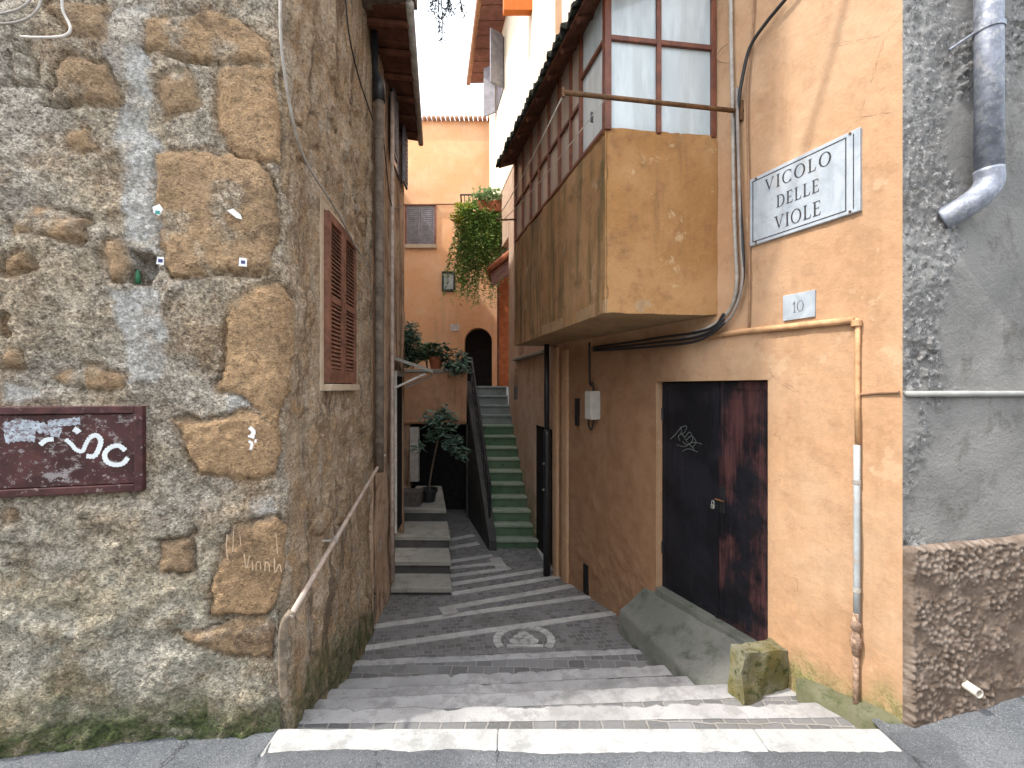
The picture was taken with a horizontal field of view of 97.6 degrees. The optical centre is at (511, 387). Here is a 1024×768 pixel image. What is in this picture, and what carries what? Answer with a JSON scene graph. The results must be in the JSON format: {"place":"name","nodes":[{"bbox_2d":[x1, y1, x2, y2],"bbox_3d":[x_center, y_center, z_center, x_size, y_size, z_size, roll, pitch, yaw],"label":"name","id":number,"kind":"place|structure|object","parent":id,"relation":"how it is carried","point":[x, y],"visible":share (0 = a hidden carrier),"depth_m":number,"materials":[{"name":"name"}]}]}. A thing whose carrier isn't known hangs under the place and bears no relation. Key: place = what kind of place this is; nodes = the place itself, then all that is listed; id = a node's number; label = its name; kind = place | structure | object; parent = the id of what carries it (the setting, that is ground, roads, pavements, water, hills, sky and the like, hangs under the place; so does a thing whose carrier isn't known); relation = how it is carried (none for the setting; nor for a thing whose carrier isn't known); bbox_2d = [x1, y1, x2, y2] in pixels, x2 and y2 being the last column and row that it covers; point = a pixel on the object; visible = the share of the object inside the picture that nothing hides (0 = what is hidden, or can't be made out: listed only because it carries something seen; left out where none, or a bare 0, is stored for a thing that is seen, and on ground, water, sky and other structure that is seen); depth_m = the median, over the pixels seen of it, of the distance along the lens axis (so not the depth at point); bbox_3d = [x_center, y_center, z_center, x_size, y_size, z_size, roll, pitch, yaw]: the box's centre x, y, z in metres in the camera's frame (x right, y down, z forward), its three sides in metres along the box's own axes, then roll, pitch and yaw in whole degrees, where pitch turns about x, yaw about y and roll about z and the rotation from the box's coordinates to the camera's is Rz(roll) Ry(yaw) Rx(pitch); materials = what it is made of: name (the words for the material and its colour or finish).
{"place":"outdoors","nodes":[
{"label":"outdoors","id":0,"kind":"place"},
{"bbox_2d":[414,0,486,120],"label":"sky","id":1,"kind":"structure","parent":0,"point":[442,67],"materials":[{"name":"white"}]},
{"bbox_2d":[360,509,633,660],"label":"paved ramp","id":2,"kind":"structure","parent":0,"point":[602,633],"depth_m":4.58,"materials":[{"name":"grey stone"}]},
{"bbox_2d":[365,0,422,625],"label":"plastered house","id":3,"kind":"structure","parent":2,"relation":"on","point":[393,24],"depth_m":4.98,"materials":[{"name":"paint"}]},
{"bbox_2d":[390,91,393,582],"bbox_3d":[-1.321,-0.550,4.942,0.044,5.400,0.043,0,0,0],"label":"pipe","id":4,"kind":"object","parent":3,"relation":"attached to","point":[392,338],"visible":0.97,"depth_m":4.92,"materials":[{"name":"grey metal"}]},
{"bbox_2d":[384,143,402,208],"bbox_3d":[-1.322,-2.279,4.950,0.012,0.576,1.319,0,0,-4],"label":"cable","id":5,"kind":"object","parent":3,"relation":"attached to","point":[387,178],"visible":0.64,"depth_m":4.68,"materials":[{"name":"black rubber"}]},
{"bbox_2d":[397,376,401,530],"bbox_3d":[-1.491,0.831,5.652,0.108,1.938,0.558,0,0,-4],"label":"door","id":6,"kind":"structure","parent":3,"relation":"in","point":[399,379],"depth_m":5.75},
{"bbox_2d":[392,87,407,189],"bbox_3d":[-1.407,-3.063,5.477,0.130,0.875,0.960,0,0,-4],"label":"window","id":7,"kind":"structure","parent":3,"relation":"in","point":[396,119],"depth_m":5.62,"materials":[{"name":"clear glass"}]},
{"bbox_2d":[394,357,438,388],"bbox_3d":[-1.180,-0.166,5.625,0.456,0.377,0.860,0,0,-4],"label":"canopy","id":8,"kind":"object","parent":3,"relation":"attached to","point":[417,366],"visible":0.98,"depth_m":5.23,"materials":[{"name":"grey metal"}]},
{"bbox_2d":[374,486,451,594],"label":"stone stairs","id":9,"kind":"structure","parent":2,"relation":"on","point":[422,560],"depth_m":5.72,"materials":[{"name":"grey stone"}]},
{"bbox_2d":[404,488,423,506],"bbox_3d":[-1.555,1.660,6.750,0.418,0.220,0.259,0,0,0],"label":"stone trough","id":10,"kind":"object","parent":9,"relation":"on","point":[413,497],"visible":0.56,"depth_m":6.63,"materials":[{"name":"grey stone"}]},
{"bbox_2d":[409,403,470,502],"bbox_3d":[-1.112,1.004,6.895,0.999,1.531,0.580,0,0,0],"label":"potted tree","id":11,"kind":"object","parent":9,"relation":"on","point":[429,494],"visible":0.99,"depth_m":6.87,"materials":[{"name":"green plant"}]},
{"bbox_2d":[404,369,467,516],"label":"terrace","id":12,"kind":"structure","parent":2,"relation":"on","point":[434,392],"depth_m":8.42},
{"bbox_2d":[404,321,423,368],"bbox_3d":[-2.040,-0.631,8.714,0.916,1.325,0.658,0,0,38],"label":"leafy shrub","id":13,"kind":"object","parent":12,"relation":"on","point":[410,339],"visible":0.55,"depth_m":8.56,"materials":[{"name":"green plant"}]},
{"bbox_2d":[415,341,436,367],"bbox_3d":[-1.689,-0.443,8.700,0.429,0.949,0.558,0,0,-27],"label":"leafy shrub","id":14,"kind":"object","parent":12,"relation":"on","point":[426,360],"visible":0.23,"depth_m":8.68,"materials":[{"name":"green plant"}]},
{"bbox_2d":[413,341,457,368],"bbox_3d":[-1.472,-0.609,8.481,0.886,0.538,0.676,0,0,0],"label":"potted plant","id":15,"kind":"object","parent":12,"relation":"on","point":[435,361],"visible":0.97,"depth_m":8.40,"materials":[{"name":"green plant"}]},
{"bbox_2d":[439,349,472,376],"bbox_3d":[-1.049,-0.409,8.468,0.648,0.643,0.598,0,0,-44],"label":"trailing plant","id":16,"kind":"object","parent":12,"relation":"on","point":[458,365],"visible":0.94,"depth_m":8.40,"materials":[{"name":"green plant"}]},
{"bbox_2d":[365,534,615,650],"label":"paved ramp strips","id":17,"kind":"object","parent":2,"relation":"on","point":[451,611],"visible":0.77,"depth_m":4.88,"materials":[{"name":"stone"}]},
{"bbox_2d":[465,381,537,550],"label":"staircase","id":18,"kind":"structure","parent":2,"relation":"on","point":[508,524],"depth_m":7.73,"materials":[{"name":"green stone"}]},
{"bbox_2d":[404,115,496,385],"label":"orange house","id":19,"kind":"structure","parent":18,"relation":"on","point":[448,161],"depth_m":12.00,"materials":[{"name":"paint"}]},
{"bbox_2d":[405,205,435,243],"bbox_3d":[-2.443,-4.324,12.000,0.829,1.139,0.100,0,0,0],"label":"window","id":20,"kind":"structure","parent":19,"relation":"in","point":[412,212],"depth_m":11.96,"materials":[{"name":"grey paint"}]},
{"bbox_2d":[404,202,473,205],"bbox_3d":[-1.918,-4.904,11.940,2.646,0.127,0.043,0,0,0],"label":"cable","id":21,"kind":"object","parent":19,"relation":"attached to","point":[433,204],"visible":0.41,"depth_m":11.92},
{"bbox_2d":[442,271,454,291],"bbox_3d":[-1.693,-2.824,12.000,0.357,0.539,0.100,0,0,0],"label":"window","id":22,"kind":"structure","parent":19,"relation":"in","point":[451,279],"depth_m":11.96,"materials":[{"name":"black paint"}]},
{"bbox_2d":[450,324,458,330],"bbox_3d":[-1.532,-1.596,11.989,0.236,0.193,0.019,0,0,0],"label":"number tile","id":23,"kind":"object","parent":19,"relation":"attached to","point":[454,327],"visible":1,"depth_m":11.98,"materials":[{"name":"white ceramic"}]},
{"bbox_2d":[466,330,491,385],"bbox_3d":[-0.911,-0.688,12.320,0.710,1.776,0.040,0,0,0],"label":"arched doorway","id":24,"kind":"structure","parent":19,"relation":"in","point":[478,342],"depth_m":12.30,"materials":[{"name":"brown wood"}]},
{"bbox_2d":[470,357,490,517],"bbox_3d":[-0.575,0.751,7.940,0.045,2.706,2.013,0,0,-13],"label":"stair railing","id":25,"kind":"object","parent":18,"relation":"on","point":[481,437],"visible":0.96,"depth_m":7.69,"materials":[{"name":"black metal"}]},
{"bbox_2d":[497,275,508,385],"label":"red porch wall","id":26,"kind":"structure","parent":18,"relation":"on","point":[503,338],"depth_m":10.80,"materials":[{"name":"paint"}]},
{"bbox_2d":[493,625,554,648],"bbox_3d":[0.109,2.310,4.143,0.566,0.059,0.436,0,0,0],"label":"paving emblem","id":27,"kind":"object","parent":2,"relation":"on","point":[523,639],"visible":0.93,"depth_m":4.08,"materials":[{"name":"stone"}]},
{"bbox_2d":[619,587,788,705],"bbox_3d":[1.311,2.121,3.494,0.484,0.958,1.564,0,0,-22],"label":"doorstep","id":28,"kind":"object","parent":2,"relation":"on","point":[654,629],"visible":0.57,"depth_m":3.29,"materials":[{"name":"concrete"}]},
{"bbox_2d":[0,696,1023,767],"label":"street","id":29,"kind":"structure","parent":0,"point":[992,737],"depth_m":2.11,"materials":[{"name":"grey stone"}]},
{"bbox_2d":[0,0,416,757],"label":"stone house","id":30,"kind":"structure","parent":29,"relation":"on","point":[162,604],"depth_m":2.21,"materials":[{"name":"stone"}]},
{"bbox_2d":[0,0,31,14],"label":"cable","id":31,"kind":"object","parent":30,"relation":"attached to","point":[25,4],"visible":1,"depth_m":1.99,"materials":[{"name":"white plastic"}]},
{"bbox_2d":[0,0,42,24],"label":"cable","id":32,"kind":"object","parent":30,"relation":"attached to","point":[34,13],"visible":1,"depth_m":2.00,"materials":[{"name":"white plastic"}]},
{"bbox_2d":[20,0,71,38],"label":"wire","id":33,"kind":"object","parent":30,"relation":"attached to","point":[68,33],"visible":1,"depth_m":2.03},
{"bbox_2d":[0,406,145,497],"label":"sign","id":34,"kind":"object","parent":30,"relation":"attached to","point":[66,450],"visible":1,"depth_m":2.07,"materials":[{"name":"brown metal"}]},
{"bbox_2d":[135,270,140,283],"bbox_3d":[-1.812,-0.534,2.170,0.022,0.065,0.021,0,0,0],"label":"bottle","id":35,"kind":"object","parent":30,"relation":"attached to","point":[137,277],"visible":1,"depth_m":2.16,"materials":[{"name":"green glass"}]},
{"bbox_2d":[152,204,162,215],"bbox_3d":[-1.690,-0.847,2.138,0.044,0.057,0.006,0,0,-14],"label":"paper scrap","id":36,"kind":"object","parent":30,"relation":"attached to","point":[158,209],"visible":1,"depth_m":2.14,"materials":[{"name":"white paper"}]},
{"bbox_2d":[156,257,163,264],"bbox_3d":[-1.682,-0.604,2.140,0.031,0.039,0.006,0,0,-14],"label":"paper scrap","id":37,"kind":"object","parent":30,"relation":"attached to","point":[160,260],"visible":1,"depth_m":2.14,"materials":[{"name":"white paper"}]},
{"bbox_2d":[227,209,241,218],"bbox_3d":[-1.373,-0.858,2.218,0.066,0.049,0.004,0,0,-14],"label":"paper scrap","id":38,"kind":"object","parent":30,"relation":"attached to","point":[233,212],"visible":1,"depth_m":2.22,"materials":[{"name":"white paper"}]},
{"bbox_2d":[239,257,246,266],"bbox_3d":[-1.338,-0.622,2.226,0.036,0.044,0.006,0,0,-14],"label":"paper scrap","id":39,"kind":"object","parent":30,"relation":"attached to","point":[243,262],"visible":1,"depth_m":2.23,"materials":[{"name":"white paper"}]},
{"bbox_2d":[279,0,369,268],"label":"cable","id":40,"kind":"object","parent":30,"relation":"attached to","point":[289,101],"visible":1,"depth_m":2.28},
{"bbox_2d":[278,454,385,698],"bbox_3d":[-1.216,1.124,3.343,0.112,0.899,2.402,0,0,-5],"label":"handrail pipe","id":41,"kind":"object","parent":30,"relation":"attached to","point":[288,616],"visible":0.89,"depth_m":2.25,"materials":[{"name":"grey metal"}]},
{"bbox_2d":[319,198,359,390],"bbox_3d":[-1.243,-0.598,3.215,0.100,1.245,0.767,0,0,-5],"label":"window","id":42,"kind":"structure","parent":30,"relation":"in","point":[337,350],"depth_m":3.09,"materials":[{"name":"brown paint"}]},
{"bbox_2d":[345,0,372,120],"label":"cable","id":43,"kind":"object","parent":30,"relation":"attached to","point":[354,58],"visible":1,"depth_m":3.42,"materials":[{"name":"black rubber"}]},
{"bbox_2d":[371,29,384,472],"bbox_3d":[-1.256,-2.475,4.228,0.116,6.550,0.110,0,0,-45],"label":"drainpipe","id":44,"kind":"object","parent":30,"relation":"attached to","point":[379,137],"visible":0.99,"depth_m":4.20,"materials":[{"name":"brown metal"}]},
{"bbox_2d":[260,729,901,756],"bbox_3d":[0.342,1.950,2.215,3.083,0.400,0.170,0,0,0],"label":"threshold stone","id":45,"kind":"object","parent":29,"relation":"on","point":[552,741],"visible":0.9,"depth_m":2.22,"materials":[{"name":"white stone"}]},
{"bbox_2d":[496,0,902,722],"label":"corner house","id":46,"kind":"structure","parent":29,"relation":"on","point":[622,230],"depth_m":3.34,"materials":[{"name":"paint"}]},
{"bbox_2d":[487,250,508,286],"bbox_3d":[-0.151,-2.511,9.267,0.702,0.682,0.967,0,0,0],"label":"tiled hood","id":47,"kind":"object","parent":46,"relation":"attached to","point":[497,269],"visible":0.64,"depth_m":8.83,"materials":[{"name":"tile"}]},
{"bbox_2d":[495,218,516,220],"bbox_3d":[-0.078,-2.200,5.885,0.286,0.023,0.023,0,0,6],"label":"clothesline bracket","id":48,"kind":"object","parent":46,"relation":"attached to","point":[505,219],"visible":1,"depth_m":5.88,"materials":[{"name":"metal"}]},
{"bbox_2d":[505,100,604,218],"bbox_3d":[0.277,-2.102,4.480,0.008,0.224,2.940,0,0,-15],"label":"washing line","id":49,"kind":"object","parent":48,"relation":"attached to","point":[560,156],"visible":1,"depth_m":3.89,"materials":[{"name":"grey metal"}]},
{"bbox_2d":[590,112,592,122],"bbox_3d":[0.591,-1.996,3.315,0.020,0.075,0.018,0,0,0],"label":"clothes peg","id":50,"kind":"object","parent":49,"relation":"attached to","point":[591,118],"visible":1,"depth_m":3.31,"materials":[{"name":"black paint"}]},
{"bbox_2d":[514,368,516,399],"bbox_3d":[0.080,-0.058,8.163,0.034,0.560,0.250,0,0,-12],"label":"slot window","id":51,"kind":"structure","parent":46,"relation":"in","point":[515,370],"depth_m":8.16,"materials":[{"name":"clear glass"}]},
{"bbox_2d":[519,346,523,354],"bbox_3d":[0.181,-0.647,7.698,0.034,0.150,0.350,0,0,-12],"label":"small window","id":52,"kind":"structure","parent":46,"relation":"in","point":[521,348],"depth_m":7.70,"materials":[{"name":"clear glass"}]},
{"bbox_2d":[536,345,554,564],"bbox_3d":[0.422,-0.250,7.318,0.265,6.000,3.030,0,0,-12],"label":"dark doorway","id":53,"kind":"structure","parent":46,"relation":"in","point":[539,429],"depth_m":6.68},
{"bbox_2d":[542,344,549,576],"bbox_3d":[0.438,0.950,5.722,0.106,3.000,0.104,0,0,0],"label":"drainpipe","id":54,"kind":"object","parent":46,"relation":"attached to","point":[546,502],"visible":0.95,"depth_m":5.69,"materials":[{"name":"black metal"}]},
{"bbox_2d":[514,0,602,242],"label":"bay window","id":55,"kind":"structure","parent":46,"relation":"in","point":[583,72],"depth_m":4.20,"materials":[{"name":"red wood"}]},
{"bbox_2d":[575,342,599,429],"bbox_3d":[0.810,-0.011,5.033,0.126,0.978,0.481,0,0,-22],"label":"electric box","id":56,"kind":"object","parent":46,"relation":"attached to","point":[592,405],"visible":0.99,"depth_m":4.85,"materials":[{"name":"grey plastic"}]},
{"bbox_2d":[562,87,743,121],"bbox_3d":[1.002,-1.980,3.112,1.354,0.140,0.038,0,0,-9],"label":"clothesline bracket","id":57,"kind":"object","parent":46,"relation":"attached to","point":[645,101],"visible":0.98,"depth_m":3.10,"materials":[{"name":"metal"}]},
{"bbox_2d":[497,97,561,218],"bbox_3d":[0.079,-2.102,4.456,0.008,0.224,2.942,0,0,-11],"label":"washing line","id":58,"kind":"object","parent":57,"relation":"attached to","point":[535,150],"visible":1,"depth_m":3.77,"materials":[{"name":"metal"}]},
{"bbox_2d":[593,321,724,351],"bbox_3d":[1.210,-0.411,4.032,0.022,0.138,1.696,0,0,-23],"label":"cable","id":59,"kind":"object","parent":46,"relation":"attached to","point":[719,327],"visible":1,"depth_m":3.75,"materials":[{"name":"black rubber"}]},
{"bbox_2d":[593,313,724,347],"bbox_3d":[1.221,-0.483,4.067,0.021,0.128,1.712,0,0,-23],"label":"cable","id":60,"kind":"object","parent":46,"relation":"attached to","point":[688,333],"visible":0.96,"depth_m":3.81,"materials":[{"name":"black rubber"}]},
{"bbox_2d":[593,317,724,349],"bbox_3d":[1.216,-0.444,4.049,0.021,0.134,1.704,0,0,-23],"label":"cable","id":61,"kind":"object","parent":46,"relation":"attached to","point":[684,339],"visible":0.93,"depth_m":3.81,"materials":[{"name":"black rubber"}]},
{"bbox_2d":[603,0,715,137],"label":"bay window","id":62,"kind":"structure","parent":46,"relation":"in","point":[665,50],"depth_m":3.36,"materials":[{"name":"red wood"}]},
{"bbox_2d":[590,87,743,350],"bbox_3d":[1.245,-1.259,4.037,0.021,1.754,1.942,0,0,-23],"label":"cable","id":63,"kind":"object","parent":46,"relation":"attached to","point":[727,320],"visible":0.8,"depth_m":3.18,"materials":[{"name":"grey rubber"}]},
{"bbox_2d":[661,381,718,615],"bbox_3d":[1.501,0.912,3.794,0.081,1.915,0.607,0,0,-23],"label":"door","id":64,"kind":"structure","parent":46,"relation":"in","point":[688,475],"depth_m":3.77,"materials":[{"name":"black paint"}]},
{"bbox_2d":[710,498,723,508],"bbox_3d":[1.593,0.909,3.475,0.020,0.085,0.117,0,0,-28],"label":"padlock","id":65,"kind":"object","parent":64,"relation":"attached to","point":[712,506],"visible":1,"depth_m":3.50,"materials":[{"name":"metal"}]},
{"bbox_2d":[687,0,738,335],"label":"cable","id":66,"kind":"object","parent":46,"relation":"attached to","point":[733,185],"visible":0.89,"depth_m":3.23,"materials":[{"name":"grey rubber"}]},
{"bbox_2d":[716,44,728,63],"bbox_3d":[1.569,-2.449,3.332,0.006,0.161,0.120,0,0,-23],"label":"cable","id":67,"kind":"object","parent":66,"relation":"attached to","point":[717,54],"visible":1,"depth_m":3.35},
{"bbox_2d":[719,381,767,640],"bbox_3d":[1.726,0.912,3.292,0.062,1.915,0.477,0,0,-23],"label":"door","id":68,"kind":"structure","parent":46,"relation":"in","point":[743,405],"depth_m":3.28,"materials":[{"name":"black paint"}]},
{"bbox_2d":[746,0,754,327],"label":"cable","id":69,"kind":"object","parent":46,"relation":"attached to","point":[748,174],"visible":0.98,"depth_m":3.14,"materials":[{"name":"plastic"}]},
{"bbox_2d":[735,0,786,303],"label":"cable","id":70,"kind":"object","parent":46,"relation":"attached to","point":[772,14],"visible":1,"depth_m":3.15,"materials":[{"name":"black rubber"}]},
{"bbox_2d":[696,316,854,339],"bbox_3d":[1.701,-0.388,3.049,0.039,0.058,1.132,0,0,-23],"label":"pipe","id":71,"kind":"object","parent":46,"relation":"attached to","point":[821,323],"visible":0.85,"depth_m":2.88,"materials":[{"name":"beige metal"}]},
{"bbox_2d":[783,290,815,320],"bbox_3d":[1.812,-0.512,2.829,0.019,0.165,0.205,0,0,-23],"label":"number plaque","id":72,"kind":"object","parent":46,"relation":"attached to","point":[801,305],"visible":1,"depth_m":2.82,"materials":[{"name":"grey stone"}]},
{"bbox_2d":[750,127,861,246],"bbox_3d":[1.812,-1.216,2.818,0.038,0.467,0.696,0,0,-23],"label":"street sign","id":73,"kind":"object","parent":46,"relation":"attached to","point":[820,185],"visible":1,"depth_m":2.75,"materials":[{"name":"grey stone"}]},
{"bbox_2d":[796,678,901,730],"bbox_3d":[1.876,1.942,2.568,0.138,0.425,0.560,0,0,-23],"label":"cement fillet","id":74,"kind":"object","parent":46,"relation":"attached to","point":[861,714],"visible":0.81,"depth_m":2.54,"materials":[{"name":"concrete"}]},
{"bbox_2d":[850,444,861,704],"bbox_3d":[1.928,1.084,2.510,0.054,1.523,0.054,0,0,0],"label":"gas pipe","id":75,"kind":"object","parent":46,"relation":"attached to","point":[855,641],"visible":0.97,"depth_m":2.50,"materials":[{"name":"white metal"}]},
{"bbox_2d":[851,319,861,326],"bbox_3d":[1.931,-0.359,2.512,0.051,0.036,0.050,0,0,0],"label":"pipe elbow","id":76,"kind":"object","parent":46,"relation":"attached to","point":[857,322],"visible":0.94,"depth_m":2.49,"materials":[{"name":"beige metal"}]},
{"bbox_2d":[855,318,860,447],"bbox_3d":[1.934,-0.022,2.506,0.026,0.725,0.025,0,0,0],"label":"pipe","id":77,"kind":"object","parent":46,"relation":"attached to","point":[857,385],"visible":1,"depth_m":2.50,"materials":[{"name":"metal"}]},
{"bbox_2d":[860,391,899,395],"bbox_3d":[1.981,0.033,2.416,0.016,0.031,0.182,0,0,-23],"label":"pipe","id":78,"kind":"object","parent":46,"relation":"attached to","point":[880,392],"visible":1,"depth_m":2.41,"materials":[{"name":"metal"}]},
{"bbox_2d":[903,0,1023,727],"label":"grey house","id":79,"kind":"structure","parent":29,"relation":"on","point":[963,485],"depth_m":2.36,"materials":[{"name":"paint"}]},
{"bbox_2d":[904,391,1023,396],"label":"pipe","id":80,"kind":"object","parent":79,"relation":"attached to","point":[963,393],"visible":1,"depth_m":2.35,"materials":[{"name":"grey metal"}]},
{"bbox_2d":[938,0,1006,227],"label":"drainpipe","id":81,"kind":"object","parent":79,"relation":"attached to","point":[988,39],"visible":0.97,"depth_m":2.27,"materials":[{"name":"metal"}]},
{"bbox_2d":[961,680,983,698],"bbox_3d":[2.356,1.544,2.326,0.046,0.059,0.125,0,0,-7],"label":"drain stub","id":82,"kind":"object","parent":79,"relation":"attached to","point":[974,690],"visible":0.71,"depth_m":2.28,"materials":[{"name":"white plastic"}]},
{"bbox_2d":[460,0,574,260],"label":"cream house","id":83,"kind":"structure","parent":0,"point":[512,41],"depth_m":8.88,"materials":[{"name":"paint"}]},
{"bbox_2d":[449,202,475,223],"bbox_3d":[-1.042,-3.709,9.670,0.691,0.578,0.538,0,0,0],"label":"flowering plant","id":84,"kind":"object","parent":83,"relation":"on","point":[461,218],"visible":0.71,"depth_m":9.57,"materials":[{"name":"green plant"}]},
{"bbox_2d":[442,198,508,308],"bbox_3d":[-0.793,-2.886,9.830,1.621,2.368,0.959,0,0,0],"label":"trailing plant","id":85,"kind":"object","parent":83,"relation":"hanging from","point":[470,247],"visible":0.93,"depth_m":9.56,"materials":[{"name":"green plant"}]},
{"bbox_2d":[468,185,501,213],"bbox_3d":[-0.477,-4.045,9.657,0.870,0.576,0.590,0,0,15],"label":"planter","id":86,"kind":"object","parent":83,"relation":"attached to","point":[487,193],"visible":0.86,"depth_m":9.55,"materials":[{"name":"ceramic"}]},
{"bbox_2d":[484,28,503,116],"bbox_3d":[-0.378,-6.670,9.596,0.334,1.080,1.205,0,0,-10],"label":"window","id":87,"kind":"structure","parent":83,"relation":"in","point":[494,73],"depth_m":9.15,"materials":[{"name":"grey glass"}]},
{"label":"overhead cable","id":88,"kind":"object","parent":83,"relation":"attached to","visible":0},
{"bbox_2d":[427,0,467,42],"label":"hanging creeper","id":89,"kind":"object","parent":88,"relation":"hanging from","point":[447,8],"visible":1,"depth_m":5.23,"materials":[{"name":"grey plant"}]},
{"bbox_2d":[297,702,858,729],"bbox_3d":[0.225,2.024,2.481,3.950,0.351,0.353,0,0,0],"label":"alley step","id":90,"kind":"object","parent":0,"point":[811,715],"visible":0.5,"depth_m":2.51,"materials":[{"name":"stone"}]},
{"bbox_2d":[313,684,797,711],"bbox_3d":[0.225,2.124,2.795,3.956,0.352,0.348,0,0,-1],"label":"alley step","id":91,"kind":"object","parent":90,"relation":"on","point":[695,695],"visible":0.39,"depth_m":2.80,"materials":[{"name":"stone"}]},
{"bbox_2d":[327,676,694,700],"bbox_3d":[0.225,2.224,3.026,3.969,0.352,0.257,0,0,-3],"label":"alley step","id":92,"kind":"object","parent":91,"relation":"on","point":[569,686],"visible":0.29,"depth_m":3.06,"materials":[{"name":"stone"}]},
{"bbox_2d":[338,665,673,688],"bbox_3d":[0.225,2.324,3.293,3.974,0.352,0.300,0,0,-3],"label":"alley step","id":93,"kind":"object","parent":92,"relation":"on","point":[484,679],"visible":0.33,"depth_m":3.32,"materials":[{"name":"stone"}]},
{"bbox_2d":[349,649,652,678],"bbox_3d":[0.225,2.424,3.622,3.988,0.352,0.404,0,0,-4],"label":"alley step","id":94,"kind":"object","parent":93,"relation":"on","point":[513,663],"visible":0.36,"depth_m":3.65,"materials":[{"name":"stone"}]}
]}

